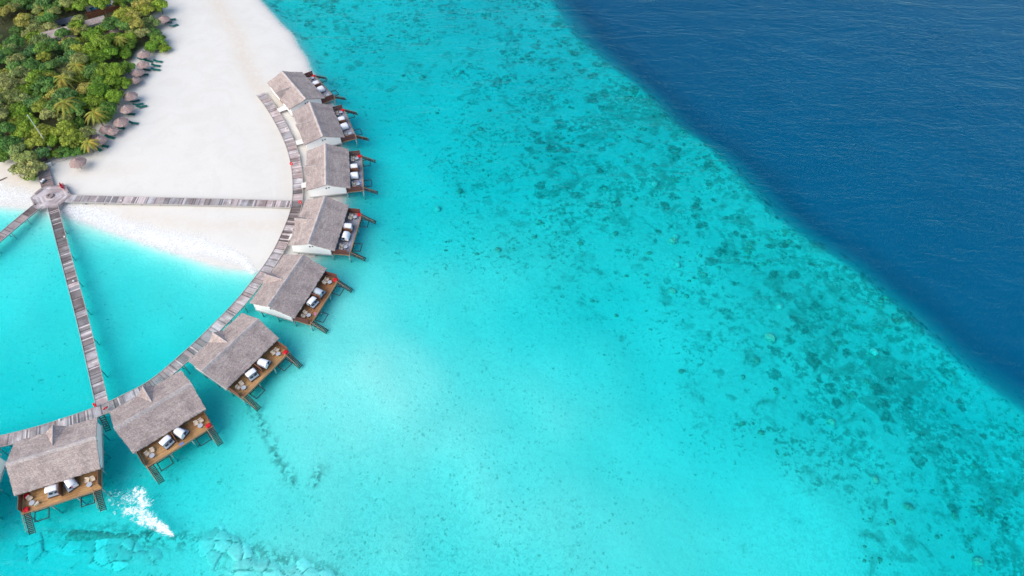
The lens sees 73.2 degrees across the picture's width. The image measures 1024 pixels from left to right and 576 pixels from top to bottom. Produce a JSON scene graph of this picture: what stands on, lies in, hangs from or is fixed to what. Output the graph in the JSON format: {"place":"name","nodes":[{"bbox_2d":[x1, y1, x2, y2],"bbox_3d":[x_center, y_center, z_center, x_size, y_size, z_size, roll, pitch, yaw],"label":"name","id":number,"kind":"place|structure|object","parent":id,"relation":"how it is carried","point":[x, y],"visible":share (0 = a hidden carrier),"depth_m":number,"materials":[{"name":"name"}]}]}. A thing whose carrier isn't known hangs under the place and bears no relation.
{"place":"outdoors","nodes":[
{"label":"outdoors","id":0,"kind":"place"},
{"bbox_2d":[0,0,1023,575],"bbox_3d":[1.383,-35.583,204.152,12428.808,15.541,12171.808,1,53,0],"label":"sandy ground","id":1,"kind":"structure","parent":0,"point":[430,406],"depth_m":171.78,"materials":[{"name":"sand"}]},
{"bbox_2d":[0,453,10,519],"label":"water villa","id":2,"kind":"object","parent":1,"relation":"on","point":[2,466],"visible":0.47,"depth_m":137.08,"materials":[{"name":"grey wood"}]},
{"bbox_2d":[0,4,14,19],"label":"broadleaf tree","id":3,"kind":"object","parent":1,"relation":"on","point":[5,9],"visible":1,"depth_m":226.95,"materials":[{"name":"green plant"}]},
{"bbox_2d":[0,122,15,138],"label":"broadleaf tree","id":4,"kind":"object","parent":1,"relation":"on","point":[6,127],"visible":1,"depth_m":192.18,"materials":[{"name":"green plant"}]},
{"bbox_2d":[0,77,18,89],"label":"broadleaf tree","id":5,"kind":"object","parent":1,"relation":"on","point":[7,83],"visible":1,"depth_m":202.22,"materials":[{"name":"green plant"}]},
{"bbox_2d":[0,87,20,103],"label":"broadleaf tree","id":6,"kind":"object","parent":1,"relation":"on","point":[8,94],"visible":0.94,"depth_m":199.94,"materials":[{"name":"green plant"}]},
{"bbox_2d":[0,135,22,152],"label":"broadleaf tree","id":7,"kind":"object","parent":1,"relation":"on","point":[7,142],"visible":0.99,"depth_m":190.07,"materials":[{"name":"green plant"}]},
{"bbox_2d":[2,34,24,51],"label":"broadleaf tree","id":8,"kind":"object","parent":1,"relation":"on","point":[18,41],"visible":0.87,"depth_m":219.00,"materials":[{"name":"green plant"}]},
{"bbox_2d":[5,53,25,63],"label":"broadleaf tree","id":9,"kind":"object","parent":1,"relation":"on","point":[17,57],"visible":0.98,"depth_m":211.00,"materials":[{"name":"green plant"}]},
{"bbox_2d":[8,142,25,158],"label":"broadleaf tree","id":10,"kind":"object","parent":1,"relation":"on","point":[17,148],"visible":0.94,"depth_m":189.06,"materials":[{"name":"green plant"}]},
{"bbox_2d":[6,101,29,117],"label":"broadleaf tree","id":11,"kind":"object","parent":1,"relation":"on","point":[17,109],"visible":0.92,"depth_m":197.49,"materials":[{"name":"green plant"}]},
{"bbox_2d":[0,204,40,253],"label":"jetty","id":12,"kind":"object","parent":1,"relation":"on","point":[18,221],"visible":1,"depth_m":177.58,"materials":[{"name":"grey wood"}]},
{"bbox_2d":[9,122,32,138],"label":"broadleaf tree","id":13,"kind":"object","parent":1,"relation":"on","point":[23,131],"visible":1,"depth_m":192.63,"materials":[{"name":"green plant"}]},
{"bbox_2d":[12,83,33,94],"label":"broadleaf tree","id":14,"kind":"object","parent":1,"relation":"on","point":[22,87],"visible":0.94,"depth_m":203.21,"materials":[{"name":"green plant"}]},
{"bbox_2d":[12,92,33,104],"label":"broadleaf tree","id":15,"kind":"object","parent":1,"relation":"on","point":[23,96],"visible":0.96,"depth_m":200.44,"materials":[{"name":"green plant"}]},
{"bbox_2d":[15,12,32,26],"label":"broadleaf tree","id":16,"kind":"object","parent":1,"relation":"on","point":[20,19],"visible":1,"depth_m":223.39,"materials":[{"name":"green plant"}]},
{"bbox_2d":[10,150,38,164],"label":"broadleaf tree","id":17,"kind":"object","parent":1,"relation":"on","point":[25,156],"visible":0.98,"depth_m":187.53,"materials":[{"name":"green plant"}]},
{"bbox_2d":[12,113,38,129],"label":"broadleaf tree","id":18,"kind":"object","parent":1,"relation":"on","point":[21,119],"visible":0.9,"depth_m":194.83,"materials":[{"name":"green plant"}]},
{"bbox_2d":[22,59,40,69],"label":"broadleaf tree","id":19,"kind":"object","parent":1,"relation":"on","point":[28,63],"visible":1,"depth_m":208.93,"materials":[{"name":"green plant"}]},
{"bbox_2d":[15,159,48,179],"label":"broadleaf tree","id":20,"kind":"object","parent":1,"relation":"on","point":[29,167],"visible":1,"depth_m":185.36,"materials":[{"name":"green plant"}]},
{"bbox_2d":[25,19,42,30],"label":"broadleaf tree","id":21,"kind":"object","parent":1,"relation":"on","point":[34,25],"visible":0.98,"depth_m":223.49,"materials":[{"name":"green plant"}]},
{"bbox_2d":[24,136,45,149],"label":"broadleaf tree","id":22,"kind":"object","parent":1,"relation":"on","point":[31,142],"visible":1,"depth_m":191.04,"materials":[{"name":"green plant"}]},
{"bbox_2d":[25,69,51,83],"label":"broadleaf tree","id":23,"kind":"object","parent":1,"relation":"on","point":[33,75],"visible":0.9,"depth_m":204.56,"materials":[{"name":"green plant"}]},
{"bbox_2d":[30,98,49,119],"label":"broadleaf tree","id":24,"kind":"object","parent":1,"relation":"on","point":[39,105],"visible":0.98,"depth_m":197.96,"materials":[{"name":"green plant"}]},
{"bbox_2d":[28,32,51,44],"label":"broadleaf tree","id":25,"kind":"object","parent":1,"relation":"on","point":[35,39],"visible":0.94,"depth_m":220.22,"materials":[{"name":"green plant"}]},
{"bbox_2d":[30,123,53,138],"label":"broadleaf tree","id":26,"kind":"object","parent":1,"relation":"on","point":[44,130],"visible":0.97,"depth_m":192.56,"materials":[{"name":"green plant"}]},
{"bbox_2d":[33,147,50,159],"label":"broadleaf tree","id":27,"kind":"object","parent":1,"relation":"on","point":[40,152],"visible":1,"depth_m":189.87,"materials":[{"name":"green plant"}]},
{"bbox_2d":[33,42,51,59],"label":"broadleaf tree","id":28,"kind":"object","parent":1,"relation":"on","point":[39,47],"visible":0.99,"depth_m":213.41,"materials":[{"name":"green plant"}]},
{"bbox_2d":[32,146,53,187],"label":"jetty","id":29,"kind":"object","parent":1,"relation":"on","point":[44,174],"visible":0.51,"depth_m":188.37,"materials":[{"name":"grey wood"}]},
{"bbox_2d":[30,75,56,92],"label":"broadleaf tree","id":30,"kind":"object","parent":1,"relation":"on","point":[47,81],"visible":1,"depth_m":202.73,"materials":[{"name":"green plant"}]},
{"bbox_2d":[39,108,56,124],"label":"broadleaf tree","id":31,"kind":"object","parent":1,"relation":"on","point":[46,113],"visible":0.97,"depth_m":196.14,"materials":[{"name":"green plant"}]},
{"bbox_2d":[37,12,58,22],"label":"broadleaf tree","id":32,"kind":"object","parent":1,"relation":"on","point":[48,16],"visible":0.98,"depth_m":224.31,"materials":[{"name":"green plant"}]},
{"bbox_2d":[37,21,58,31],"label":"broadleaf tree","id":33,"kind":"object","parent":1,"relation":"on","point":[51,25],"visible":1,"depth_m":223.93,"materials":[{"name":"green plant"}]},
{"bbox_2d":[30,185,71,211],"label":"hexagonal platform","id":34,"kind":"structure","parent":1,"relation":"on","point":[48,193],"depth_m":183.16,"materials":[{"name":"grey wood"}]},
{"bbox_2d":[45,134,60,146],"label":"broadleaf tree","id":35,"kind":"object","parent":1,"relation":"on","point":[51,140],"visible":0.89,"depth_m":192.77,"materials":[{"name":"green plant"}]},
{"bbox_2d":[43,98,65,112],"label":"broadleaf tree","id":36,"kind":"object","parent":1,"relation":"on","point":[51,103],"visible":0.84,"depth_m":197.31,"materials":[{"name":"green plant"}]},
{"bbox_2d":[5,417,111,534],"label":"water villa","id":37,"kind":"object","parent":1,"relation":"on","point":[35,465],"visible":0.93,"depth_m":135.10,"materials":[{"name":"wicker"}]},
{"bbox_2d":[44,483,58,498],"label":"daybed","id":38,"kind":"object","parent":37,"relation":"on","point":[51,490],"visible":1,"depth_m":133.70,"materials":[{"name":"fabric"}]},
{"bbox_2d":[64,478,79,492],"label":"daybed","id":39,"kind":"object","parent":37,"relation":"on","point":[69,483],"visible":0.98,"depth_m":134.48,"materials":[{"name":"fabric"}]},
{"bbox_2d":[40,26,76,41],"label":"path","id":40,"kind":"structure","parent":1,"relation":"on","point":[50,33],"depth_m":222.71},
{"bbox_2d":[54,146,72,158],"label":"broadleaf tree","id":41,"kind":"object","parent":1,"relation":"on","point":[65,150],"visible":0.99,"depth_m":191.40,"materials":[{"name":"green plant"}]},
{"bbox_2d":[50,120,77,135],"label":"broadleaf tree","id":42,"kind":"object","parent":1,"relation":"on","point":[62,126],"visible":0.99,"depth_m":193.55,"materials":[{"name":"green plant"}]},
{"bbox_2d":[51,87,76,99],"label":"broadleaf tree","id":43,"kind":"object","parent":1,"relation":"on","point":[65,92],"visible":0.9,"depth_m":200.27,"materials":[{"name":"green plant"}]},
{"bbox_2d":[53,73,78,87],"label":"palm tree","id":44,"kind":"object","parent":1,"relation":"on","point":[60,78],"visible":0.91,"depth_m":204.15,"materials":[{"name":"green plant"}]},
{"bbox_2d":[53,97,81,117],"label":"palm tree","id":45,"kind":"object","parent":1,"relation":"on","point":[63,104],"visible":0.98,"depth_m":196.48,"materials":[{"name":"green plant"}]},
{"bbox_2d":[59,37,79,51],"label":"broadleaf tree","id":46,"kind":"object","parent":1,"relation":"on","point":[64,46],"visible":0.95,"depth_m":216.80,"materials":[{"name":"green plant"}]},
{"bbox_2d":[59,128,84,147],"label":"broadleaf tree","id":47,"kind":"object","parent":1,"relation":"on","point":[71,136],"visible":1,"depth_m":191.66,"materials":[{"name":"green plant"}]},
{"bbox_2d":[62,99,86,120],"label":"broadleaf tree","id":48,"kind":"object","parent":1,"relation":"on","point":[77,106],"visible":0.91,"depth_m":197.43,"materials":[{"name":"green plant"}]},
{"bbox_2d":[47,203,107,405],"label":"jetty","id":49,"kind":"object","parent":1,"relation":"on","point":[98,388],"visible":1,"depth_m":161.18,"materials":[{"name":"grey wood"}]},
{"bbox_2d":[69,157,86,168],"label":"thatched parasol","id":50,"kind":"object","parent":1,"relation":"on","point":[78,162],"visible":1,"depth_m":188.16,"materials":[{"name":"brown plant"}]},
{"bbox_2d":[69,52,88,64],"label":"broadleaf tree","id":51,"kind":"object","parent":1,"relation":"on","point":[79,57],"visible":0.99,"depth_m":210.39,"materials":[{"name":"green plant"}]},
{"bbox_2d":[69,143,88,156],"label":"broadleaf tree","id":52,"kind":"object","parent":1,"relation":"on","point":[78,150],"visible":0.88,"depth_m":191.91,"materials":[{"name":"green plant"}]},
{"bbox_2d":[70,69,89,84],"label":"broadleaf tree","id":53,"kind":"object","parent":1,"relation":"on","point":[79,77],"visible":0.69,"depth_m":207.85,"materials":[{"name":"green plant"}]},
{"bbox_2d":[71,0,89,17],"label":"broadleaf tree","id":54,"kind":"object","parent":1,"relation":"on","point":[81,5],"visible":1,"depth_m":230.01,"materials":[{"name":"green plant"}]},
{"bbox_2d":[76,82,91,94],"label":"broadleaf tree","id":55,"kind":"object","parent":1,"relation":"on","point":[82,89],"visible":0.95,"depth_m":204.59,"materials":[{"name":"yellow plant"}]},
{"bbox_2d":[11,529,162,570],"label":"beach rock shelf","id":56,"kind":"object","parent":1,"relation":"on","point":[118,554],"visible":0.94,"depth_m":132.36,"materials":[{"name":"stone"}]},
{"bbox_2d":[78,125,96,141],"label":"broadleaf tree","id":57,"kind":"object","parent":1,"relation":"on","point":[86,131],"visible":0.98,"depth_m":194.08,"materials":[{"name":"green plant"}]},
{"bbox_2d":[78,63,99,78],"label":"broadleaf tree","id":58,"kind":"object","parent":1,"relation":"on","point":[89,70],"visible":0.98,"depth_m":208.64,"materials":[{"name":"green plant"}]},
{"bbox_2d":[80,138,100,152],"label":"palm tree","id":59,"kind":"object","parent":1,"relation":"on","point":[88,142],"visible":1,"depth_m":191.12,"materials":[{"name":"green plant"}]},
{"bbox_2d":[81,27,101,41],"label":"broadleaf tree","id":60,"kind":"object","parent":1,"relation":"on","point":[89,32],"visible":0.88,"depth_m":221.88,"materials":[{"name":"green plant"}]},
{"bbox_2d":[82,42,100,53],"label":"broadleaf tree","id":61,"kind":"object","parent":1,"relation":"on","point":[89,47],"visible":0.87,"depth_m":215.79,"materials":[{"name":"green plant"}]},
{"bbox_2d":[81,95,105,110],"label":"broadleaf tree","id":62,"kind":"object","parent":1,"relation":"on","point":[92,101],"visible":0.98,"depth_m":201.72,"materials":[{"name":"green plant"}]},
{"bbox_2d":[84,15,104,27],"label":"island house","id":63,"kind":"structure","parent":1,"relation":"on","point":[93,22],"depth_m":227.86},
{"bbox_2d":[86,51,105,63],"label":"broadleaf tree","id":64,"kind":"object","parent":1,"relation":"on","point":[92,57],"visible":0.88,"depth_m":213.66,"materials":[{"name":"green plant"}]},
{"bbox_2d":[84,107,109,125],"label":"palm tree","id":65,"kind":"object","parent":1,"relation":"on","point":[95,113],"visible":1,"depth_m":195.75,"materials":[{"name":"green plant"}]},
{"bbox_2d":[86,82,108,96],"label":"broadleaf tree","id":66,"kind":"object","parent":1,"relation":"on","point":[98,88],"visible":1,"depth_m":203.65,"materials":[{"name":"green plant"}]},
{"bbox_2d":[88,0,111,16],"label":"broadleaf tree","id":67,"kind":"object","parent":1,"relation":"on","point":[100,4],"visible":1,"depth_m":229.54,"materials":[{"name":"green plant"}]},
{"bbox_2d":[65,529,138,541],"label":"beach rock shelf","id":68,"kind":"object","parent":1,"relation":"on","point":[78,535],"visible":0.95,"depth_m":133.91,"materials":[{"name":"stone"}]},
{"bbox_2d":[92,34,111,57],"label":"broadleaf tree","id":69,"kind":"object","parent":1,"relation":"on","point":[101,41],"visible":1,"depth_m":215.94,"materials":[{"name":"green plant"}]},
{"bbox_2d":[85,0,119,18],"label":"swimming pool","id":70,"kind":"structure","parent":1,"relation":"on","point":[92,12],"depth_m":236.30,"materials":[{"name":"stone"}]},
{"bbox_2d":[93,62,111,77],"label":"broadleaf tree","id":71,"kind":"object","parent":1,"relation":"on","point":[101,70],"visible":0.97,"depth_m":209.27,"materials":[{"name":"green plant"}]},
{"bbox_2d":[97,101,116,115],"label":"broadleaf tree","id":72,"kind":"object","parent":1,"relation":"on","point":[110,107],"visible":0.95,"depth_m":200.91,"materials":[{"name":"green plant"}]},
{"bbox_2d":[98,44,118,61],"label":"broadleaf tree","id":73,"kind":"object","parent":1,"relation":"on","point":[108,52],"visible":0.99,"depth_m":216.29,"materials":[{"name":"green plant"}]},
{"bbox_2d":[99,15,121,30],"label":"broadleaf tree","id":74,"kind":"object","parent":1,"relation":"on","point":[107,22],"visible":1,"depth_m":224.58,"materials":[{"name":"green plant"}]},
{"bbox_2d":[102,75,120,90],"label":"broadleaf tree","id":75,"kind":"object","parent":1,"relation":"on","point":[110,80],"visible":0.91,"depth_m":207.37,"materials":[{"name":"green plant"}]},
{"bbox_2d":[103,89,124,104],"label":"broadleaf tree","id":76,"kind":"object","parent":1,"relation":"on","point":[115,95],"visible":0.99,"depth_m":203.82,"materials":[{"name":"green plant"}]},
{"bbox_2d":[106,62,127,77],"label":"broadleaf tree","id":77,"kind":"object","parent":1,"relation":"on","point":[118,69],"visible":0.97,"depth_m":210.27,"materials":[{"name":"green plant"}]},
{"bbox_2d":[113,117,128,126],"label":"thatched parasol","id":78,"kind":"object","parent":1,"relation":"on","point":[121,122],"visible":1,"depth_m":198.46,"materials":[{"name":"wicker"}]},
{"bbox_2d":[112,77,131,89],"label":"broadleaf tree","id":79,"kind":"object","parent":1,"relation":"on","point":[124,83],"visible":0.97,"depth_m":209.08,"materials":[{"name":"green plant"}]},
{"bbox_2d":[111,6,134,17],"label":"broadleaf tree","id":80,"kind":"object","parent":1,"relation":"on","point":[119,12],"visible":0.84,"depth_m":230.02,"materials":[{"name":"green plant"}]},
{"bbox_2d":[113,39,136,49],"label":"broadleaf tree","id":81,"kind":"object","parent":1,"relation":"on","point":[129,45],"visible":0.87,"depth_m":220.97,"materials":[{"name":"green plant"}]},
{"bbox_2d":[128,17,144,27],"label":"broadleaf tree","id":82,"kind":"object","parent":1,"relation":"on","point":[137,21],"visible":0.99,"depth_m":224.75,"materials":[{"name":"yellow plant"}]},
{"bbox_2d":[135,2,154,15],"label":"broadleaf tree","id":83,"kind":"object","parent":1,"relation":"on","point":[146,8],"visible":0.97,"depth_m":230.85,"materials":[{"name":"green plant"}]},
{"bbox_2d":[140,15,160,28],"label":"broadleaf tree","id":84,"kind":"object","parent":1,"relation":"on","point":[152,21],"visible":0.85,"depth_m":229.03,"materials":[{"name":"green plant"}]},
{"bbox_2d":[0,92,302,455],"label":"curved boardwalk","id":85,"kind":"structure","parent":1,"relation":"on","point":[236,306],"depth_m":161.75,"materials":[{"name":"grey wood"}]},
{"bbox_2d":[144,41,158,52],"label":"broadleaf tree","id":86,"kind":"object","parent":1,"relation":"on","point":[150,47],"visible":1,"depth_m":221.66,"materials":[{"name":"green plant"}]},
{"bbox_2d":[150,0,167,13],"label":"broadleaf tree","id":87,"kind":"object","parent":1,"relation":"on","point":[158,5],"visible":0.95,"depth_m":233.85,"materials":[{"name":"green plant"}]},
{"bbox_2d":[150,33,167,45],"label":"broadleaf tree","id":88,"kind":"object","parent":1,"relation":"on","point":[156,38],"visible":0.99,"depth_m":223.38,"materials":[{"name":"green plant"}]},
{"bbox_2d":[109,371,222,484],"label":"water villa","id":89,"kind":"object","parent":1,"relation":"on","point":[145,419],"visible":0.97,"depth_m":141.72,"materials":[{"name":"grey wood"}]},
{"bbox_2d":[158,434,175,449],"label":"daybed","id":90,"kind":"object","parent":89,"relation":"on","point":[167,442],"visible":1,"depth_m":140.20,"materials":[{"name":"fabric"}]},
{"bbox_2d":[173,427,189,439],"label":"daybed","id":91,"kind":"object","parent":89,"relation":"on","point":[181,433],"visible":1,"depth_m":141.13,"materials":[{"name":"fabric"}]},
{"bbox_2d":[64,195,292,207],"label":"jetty","id":92,"kind":"object","parent":1,"relation":"on","point":[160,201],"visible":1,"depth_m":182.88,"materials":[{"name":"grey wood"}]},
{"bbox_2d":[188,313,302,411],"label":"water villa","id":93,"kind":"object","parent":1,"relation":"on","point":[233,352],"visible":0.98,"depth_m":151.15,"materials":[{"name":"grey wood"}]},
{"bbox_2d":[245,368,259,381],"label":"daybed","id":94,"kind":"object","parent":93,"relation":"on","point":[252,375],"visible":1,"depth_m":149.96,"materials":[{"name":"fabric"}]},
{"bbox_2d":[257,358,271,369],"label":"daybed","id":95,"kind":"object","parent":93,"relation":"on","point":[263,363],"visible":0.99,"depth_m":151.37,"materials":[{"name":"fabric"}]},
{"bbox_2d":[195,523,334,575],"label":"beach rock shelf","id":96,"kind":"object","parent":1,"relation":"on","point":[214,544],"visible":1,"depth_m":130.39,"materials":[{"name":"stone"}]},
{"bbox_2d":[249,254,352,333],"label":"water villa","id":97,"kind":"object","parent":1,"relation":"on","point":[291,283],"visible":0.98,"depth_m":162.12,"materials":[{"name":"grey wood"}]},
{"bbox_2d":[267,71,345,116],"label":"water villa","id":98,"kind":"object","parent":1,"relation":"on","point":[293,91],"visible":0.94,"depth_m":207.14,"materials":[{"name":"grey wood"}]},
{"bbox_2d":[292,101,368,149],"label":"water villa","id":99,"kind":"object","parent":1,"relation":"on","point":[317,124],"visible":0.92,"depth_m":197.58,"materials":[{"name":"grey wood"}]},
{"bbox_2d":[288,196,375,262],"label":"water villa","id":100,"kind":"object","parent":1,"relation":"on","point":[319,222],"visible":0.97,"depth_m":173.86,"materials":[{"name":"grey wood"}]},
{"bbox_2d":[301,143,377,199],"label":"water villa","id":101,"kind":"object","parent":1,"relation":"on","point":[327,169],"visible":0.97,"depth_m":186.19,"materials":[{"name":"grey wood"}]},
{"bbox_2d":[303,0,1023,568],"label":"coral rubble","id":102,"kind":"object","parent":1,"relation":"on","point":[749,252],"visible":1,"depth_m":178.79,"materials":[{"name":"stone"}]},
{"bbox_2d":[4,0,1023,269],"bbox_3d":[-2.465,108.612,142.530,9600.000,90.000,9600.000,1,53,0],"label":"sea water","id":103,"kind":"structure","parent":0,"point":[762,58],"depth_m":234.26,"materials":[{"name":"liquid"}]},
{"bbox_2d":[0,184,255,273],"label":"wave foam","id":104,"kind":"object","parent":103,"relation":"on","point":[224,253],"visible":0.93,"depth_m":176.66,"materials":[{"name":"white"}]},
{"bbox_2d":[108,487,173,535],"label":"wave foam","id":105,"kind":"object","parent":103,"relation":"on","point":[160,527],"visible":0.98,"depth_m":133.70,"materials":[{"name":"white"}]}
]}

